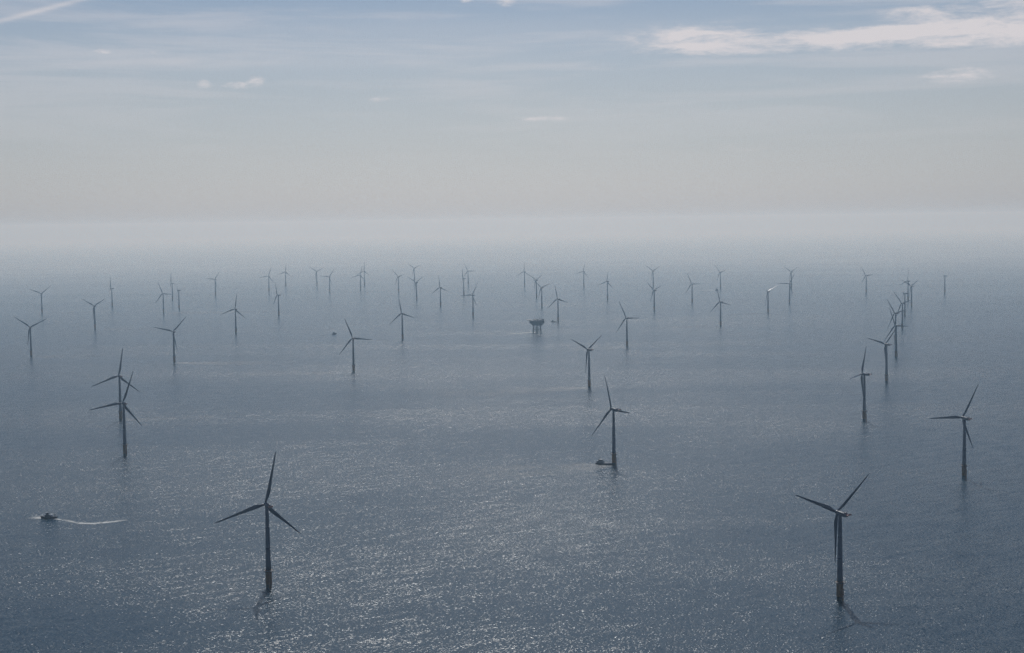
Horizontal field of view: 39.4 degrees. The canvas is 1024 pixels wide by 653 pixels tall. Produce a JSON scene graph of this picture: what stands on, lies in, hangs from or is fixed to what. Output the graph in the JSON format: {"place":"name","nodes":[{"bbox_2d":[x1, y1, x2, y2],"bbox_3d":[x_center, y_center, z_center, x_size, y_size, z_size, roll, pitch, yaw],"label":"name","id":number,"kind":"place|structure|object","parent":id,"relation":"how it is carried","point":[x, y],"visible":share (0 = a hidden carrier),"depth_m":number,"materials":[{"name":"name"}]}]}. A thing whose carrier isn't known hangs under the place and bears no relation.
{"place":"outdoors","nodes":[
{"label":"outdoors","id":0,"kind":"place"},
{"bbox_2d":[0,227,1023,652],"bbox_3d":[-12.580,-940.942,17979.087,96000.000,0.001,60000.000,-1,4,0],"label":"sea","id":1,"kind":"structure","parent":0,"point":[442,481],"depth_m":2360.28,"materials":[{"name":"blue liquid"}]},
{"bbox_2d":[16,318,44,356],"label":"wind turbine","id":2,"kind":"object","parent":1,"relation":"in","point":[29,331],"visible":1,"depth_m":4090.16,"materials":[{"name":"metal"}]},
{"bbox_2d":[30,286,49,312],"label":"wind turbine","id":3,"kind":"object","parent":1,"relation":"in","point":[41,298],"visible":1,"depth_m":6194.09,"materials":[{"name":"metal"}]},
{"bbox_2d":[40,512,57,518],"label":"workboat","id":4,"kind":"object","parent":1,"relation":"on","point":[48,516],"visible":1,"depth_m":1803.36,"materials":[{"name":"paint"}]},
{"bbox_2d":[59,519,122,523],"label":"wake","id":5,"kind":"object","parent":1,"relation":"on","point":[96,523],"visible":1,"depth_m":1775.22,"materials":[{"name":"liquid"}]},
{"bbox_2d":[82,299,103,328],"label":"wind turbine","id":6,"kind":"object","parent":1,"relation":"in","point":[94,306],"visible":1,"depth_m":5162.75,"materials":[{"name":"metal"}]},
{"bbox_2d":[109,277,113,306],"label":"wind turbine","id":7,"kind":"object","parent":1,"relation":"in","point":[111,293],"visible":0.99,"depth_m":6635.61,"materials":[{"name":"metal"}]},
{"bbox_2d":[93,348,137,420],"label":"wind turbine","id":8,"kind":"object","parent":1,"relation":"in","point":[120,410],"visible":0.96,"depth_m":2711.11,"materials":[{"name":"metal"}]},
{"bbox_2d":[91,372,141,455],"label":"wind turbine","id":9,"kind":"object","parent":1,"relation":"in","point":[124,407],"visible":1,"depth_m":2289.33,"materials":[{"name":"metal"}]},
{"bbox_2d":[156,283,165,312],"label":"wind turbine","id":10,"kind":"object","parent":1,"relation":"in","point":[163,309],"visible":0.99,"depth_m":6057.80,"materials":[{"name":"metal"}]},
{"bbox_2d":[155,317,185,362],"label":"wind turbine","id":11,"kind":"object","parent":1,"relation":"in","point":[174,355],"visible":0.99,"depth_m":3840.90,"materials":[{"name":"metal"}]},
{"bbox_2d":[177,288,180,308],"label":"wind turbine","id":12,"kind":"object","parent":1,"relation":"in","point":[178,298],"visible":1,"depth_m":6365.02,"materials":[{"name":"metal"}]},
{"bbox_2d":[223,295,244,333],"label":"wind turbine","id":13,"kind":"object","parent":1,"relation":"in","point":[235,328],"visible":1,"depth_m":4855.52,"materials":[{"name":"metal"}]},
{"bbox_2d":[214,452,300,588],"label":"wind turbine","id":14,"kind":"object","parent":1,"relation":"in","point":[268,570],"visible":1,"depth_m":1440.33,"materials":[{"name":"metal"}]},
{"bbox_2d":[273,283,280,315],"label":"wind turbine","id":15,"kind":"object","parent":1,"relation":"in","point":[278,311],"visible":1,"depth_m":5792.74,"materials":[{"name":"metal"}]},
{"bbox_2d":[339,318,371,371],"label":"wind turbine","id":16,"kind":"object","parent":1,"relation":"in","point":[353,360],"visible":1,"depth_m":3543.08,"materials":[{"name":"metal"}]},
{"bbox_2d":[390,297,413,339],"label":"wind turbine","id":17,"kind":"object","parent":1,"relation":"in","point":[402,334],"visible":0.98,"depth_m":4497.31,"materials":[{"name":"metal"}]},
{"bbox_2d":[408,277,420,299],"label":"wind turbine","id":18,"kind":"object","parent":1,"relation":"in","point":[415,286],"visible":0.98,"depth_m":6855.49,"materials":[{"name":"metal"}]},
{"bbox_2d":[434,281,446,306],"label":"wind turbine","id":19,"kind":"object","parent":1,"relation":"in","point":[440,302],"visible":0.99,"depth_m":6292.88,"materials":[{"name":"metal"}]},
{"bbox_2d":[461,285,476,316],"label":"wind turbine","id":20,"kind":"object","parent":1,"relation":"in","point":[472,302],"visible":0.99,"depth_m":5571.79,"materials":[{"name":"metal"}]},
{"bbox_2d":[527,318,543,332],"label":"offshore substation","id":21,"kind":"object","parent":1,"relation":"in","point":[537,322],"visible":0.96,"depth_m":4718.04,"materials":[{"name":"metal"}]},
{"bbox_2d":[531,275,541,297],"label":"wind turbine","id":22,"kind":"object","parent":1,"relation":"in","point":[536,280],"visible":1,"depth_m":6942.47,"materials":[{"name":"metal"}]},
{"bbox_2d":[536,282,547,307],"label":"wind turbine","id":23,"kind":"object","parent":1,"relation":"in","point":[541,294],"visible":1,"depth_m":6124.28,"materials":[{"name":"metal"}]},
{"bbox_2d":[549,288,565,321],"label":"wind turbine","id":24,"kind":"object","parent":1,"relation":"in","point":[557,299],"visible":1,"depth_m":5221.83,"materials":[{"name":"metal"}]},
{"bbox_2d":[571,335,601,387],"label":"wind turbine","id":25,"kind":"object","parent":1,"relation":"in","point":[588,355],"visible":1,"depth_m":3137.62,"materials":[{"name":"metal"}]},
{"bbox_2d":[595,458,611,464],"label":"crew boat","id":26,"kind":"object","parent":1,"relation":"on","point":[600,462],"visible":1,"depth_m":2148.71,"materials":[{"name":"paint"}]},
{"bbox_2d":[601,275,611,299],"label":"wind turbine","id":27,"kind":"object","parent":1,"relation":"in","point":[607,286],"visible":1,"depth_m":6675.95,"materials":[{"name":"metal"}]},
{"bbox_2d":[592,378,628,465],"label":"wind turbine","id":28,"kind":"object","parent":1,"relation":"in","point":[614,453],"visible":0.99,"depth_m":2137.38,"materials":[{"name":"metal"}]},
{"bbox_2d":[617,302,633,346],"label":"wind turbine","id":29,"kind":"object","parent":1,"relation":"in","point":[626,318],"visible":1,"depth_m":4145.71,"materials":[{"name":"metal"}]},
{"bbox_2d":[649,285,659,310],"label":"wind turbine","id":30,"kind":"object","parent":1,"relation":"in","point":[654,290],"visible":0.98,"depth_m":5773.04,"materials":[{"name":"metal"}]},
{"bbox_2d":[685,276,693,302],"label":"wind turbine","id":31,"kind":"object","parent":1,"relation":"in","point":[692,290],"visible":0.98,"depth_m":6302.59,"materials":[{"name":"metal"}]},
{"bbox_2d":[711,290,729,325],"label":"wind turbine","id":32,"kind":"object","parent":1,"relation":"in","point":[720,321],"visible":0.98,"depth_m":4897.44,"materials":[{"name":"metal"}]},
{"bbox_2d":[758,284,777,312],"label":"wind turbine","id":33,"kind":"object","parent":1,"relation":"in","point":[768,300],"visible":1,"depth_m":5544.96,"materials":[{"name":"metal"}]},
{"bbox_2d":[778,273,794,302],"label":"wind turbine","id":34,"kind":"object","parent":1,"relation":"in","point":[789,283],"visible":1,"depth_m":6187.20,"materials":[{"name":"metal"}]},
{"bbox_2d":[796,474,868,601],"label":"wind turbine","id":35,"kind":"object","parent":1,"relation":"in","point":[840,581],"visible":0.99,"depth_m":1363.50,"materials":[{"name":"metal"}]},
{"bbox_2d":[850,349,871,420],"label":"wind turbine","id":36,"kind":"object","parent":1,"relation":"in","point":[864,414],"visible":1,"depth_m":2571.50,"materials":[{"name":"metal"}]},
{"bbox_2d":[861,267,868,292],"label":"wind turbine","id":37,"kind":"object","parent":1,"relation":"in","point":[866,281],"visible":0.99,"depth_m":6944.92,"materials":[{"name":"metal"}]},
{"bbox_2d":[868,329,895,382],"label":"wind turbine","id":38,"kind":"object","parent":1,"relation":"in","point":[886,374],"visible":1,"depth_m":3168.80,"materials":[{"name":"metal"}]},
{"bbox_2d":[884,308,902,357],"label":"wind turbine","id":39,"kind":"object","parent":1,"relation":"in","point":[896,353],"visible":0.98,"depth_m":3719.88,"materials":[{"name":"metal"}]},
{"bbox_2d":[887,300,904,341],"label":"wind turbine","id":40,"kind":"object","parent":1,"relation":"in","point":[895,313],"visible":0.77,"depth_m":4196.91,"materials":[{"name":"metal"}]},
{"bbox_2d":[893,291,912,328],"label":"wind turbine","id":41,"kind":"object","parent":1,"relation":"in","point":[902,323],"visible":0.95,"depth_m":4668.68,"materials":[{"name":"metal"}]},
{"bbox_2d":[901,289,907,315],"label":"wind turbine","id":42,"kind":"object","parent":1,"relation":"in","point":[904,301],"visible":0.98,"depth_m":5269.84,"materials":[{"name":"metal"}]},
{"bbox_2d":[900,270,909,299],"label":"wind turbine","id":43,"kind":"object","parent":1,"relation":"in","point":[908,288],"visible":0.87,"depth_m":6292.74,"materials":[{"name":"metal"}]},
{"bbox_2d":[904,280,917,306],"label":"wind turbine","id":44,"kind":"object","parent":1,"relation":"in","point":[911,302],"visible":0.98,"depth_m":5827.72,"materials":[{"name":"metal"}]},
{"bbox_2d":[929,383,978,478],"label":"wind turbine","id":45,"kind":"object","parent":1,"relation":"in","point":[964,465],"visible":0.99,"depth_m":1994.42,"materials":[{"name":"metal"}]},
{"bbox_2d":[0,0,1023,239],"label":"sky","id":46,"kind":"structure","parent":0,"point":[120,119],"materials":[{"name":"blue"}]}
]}

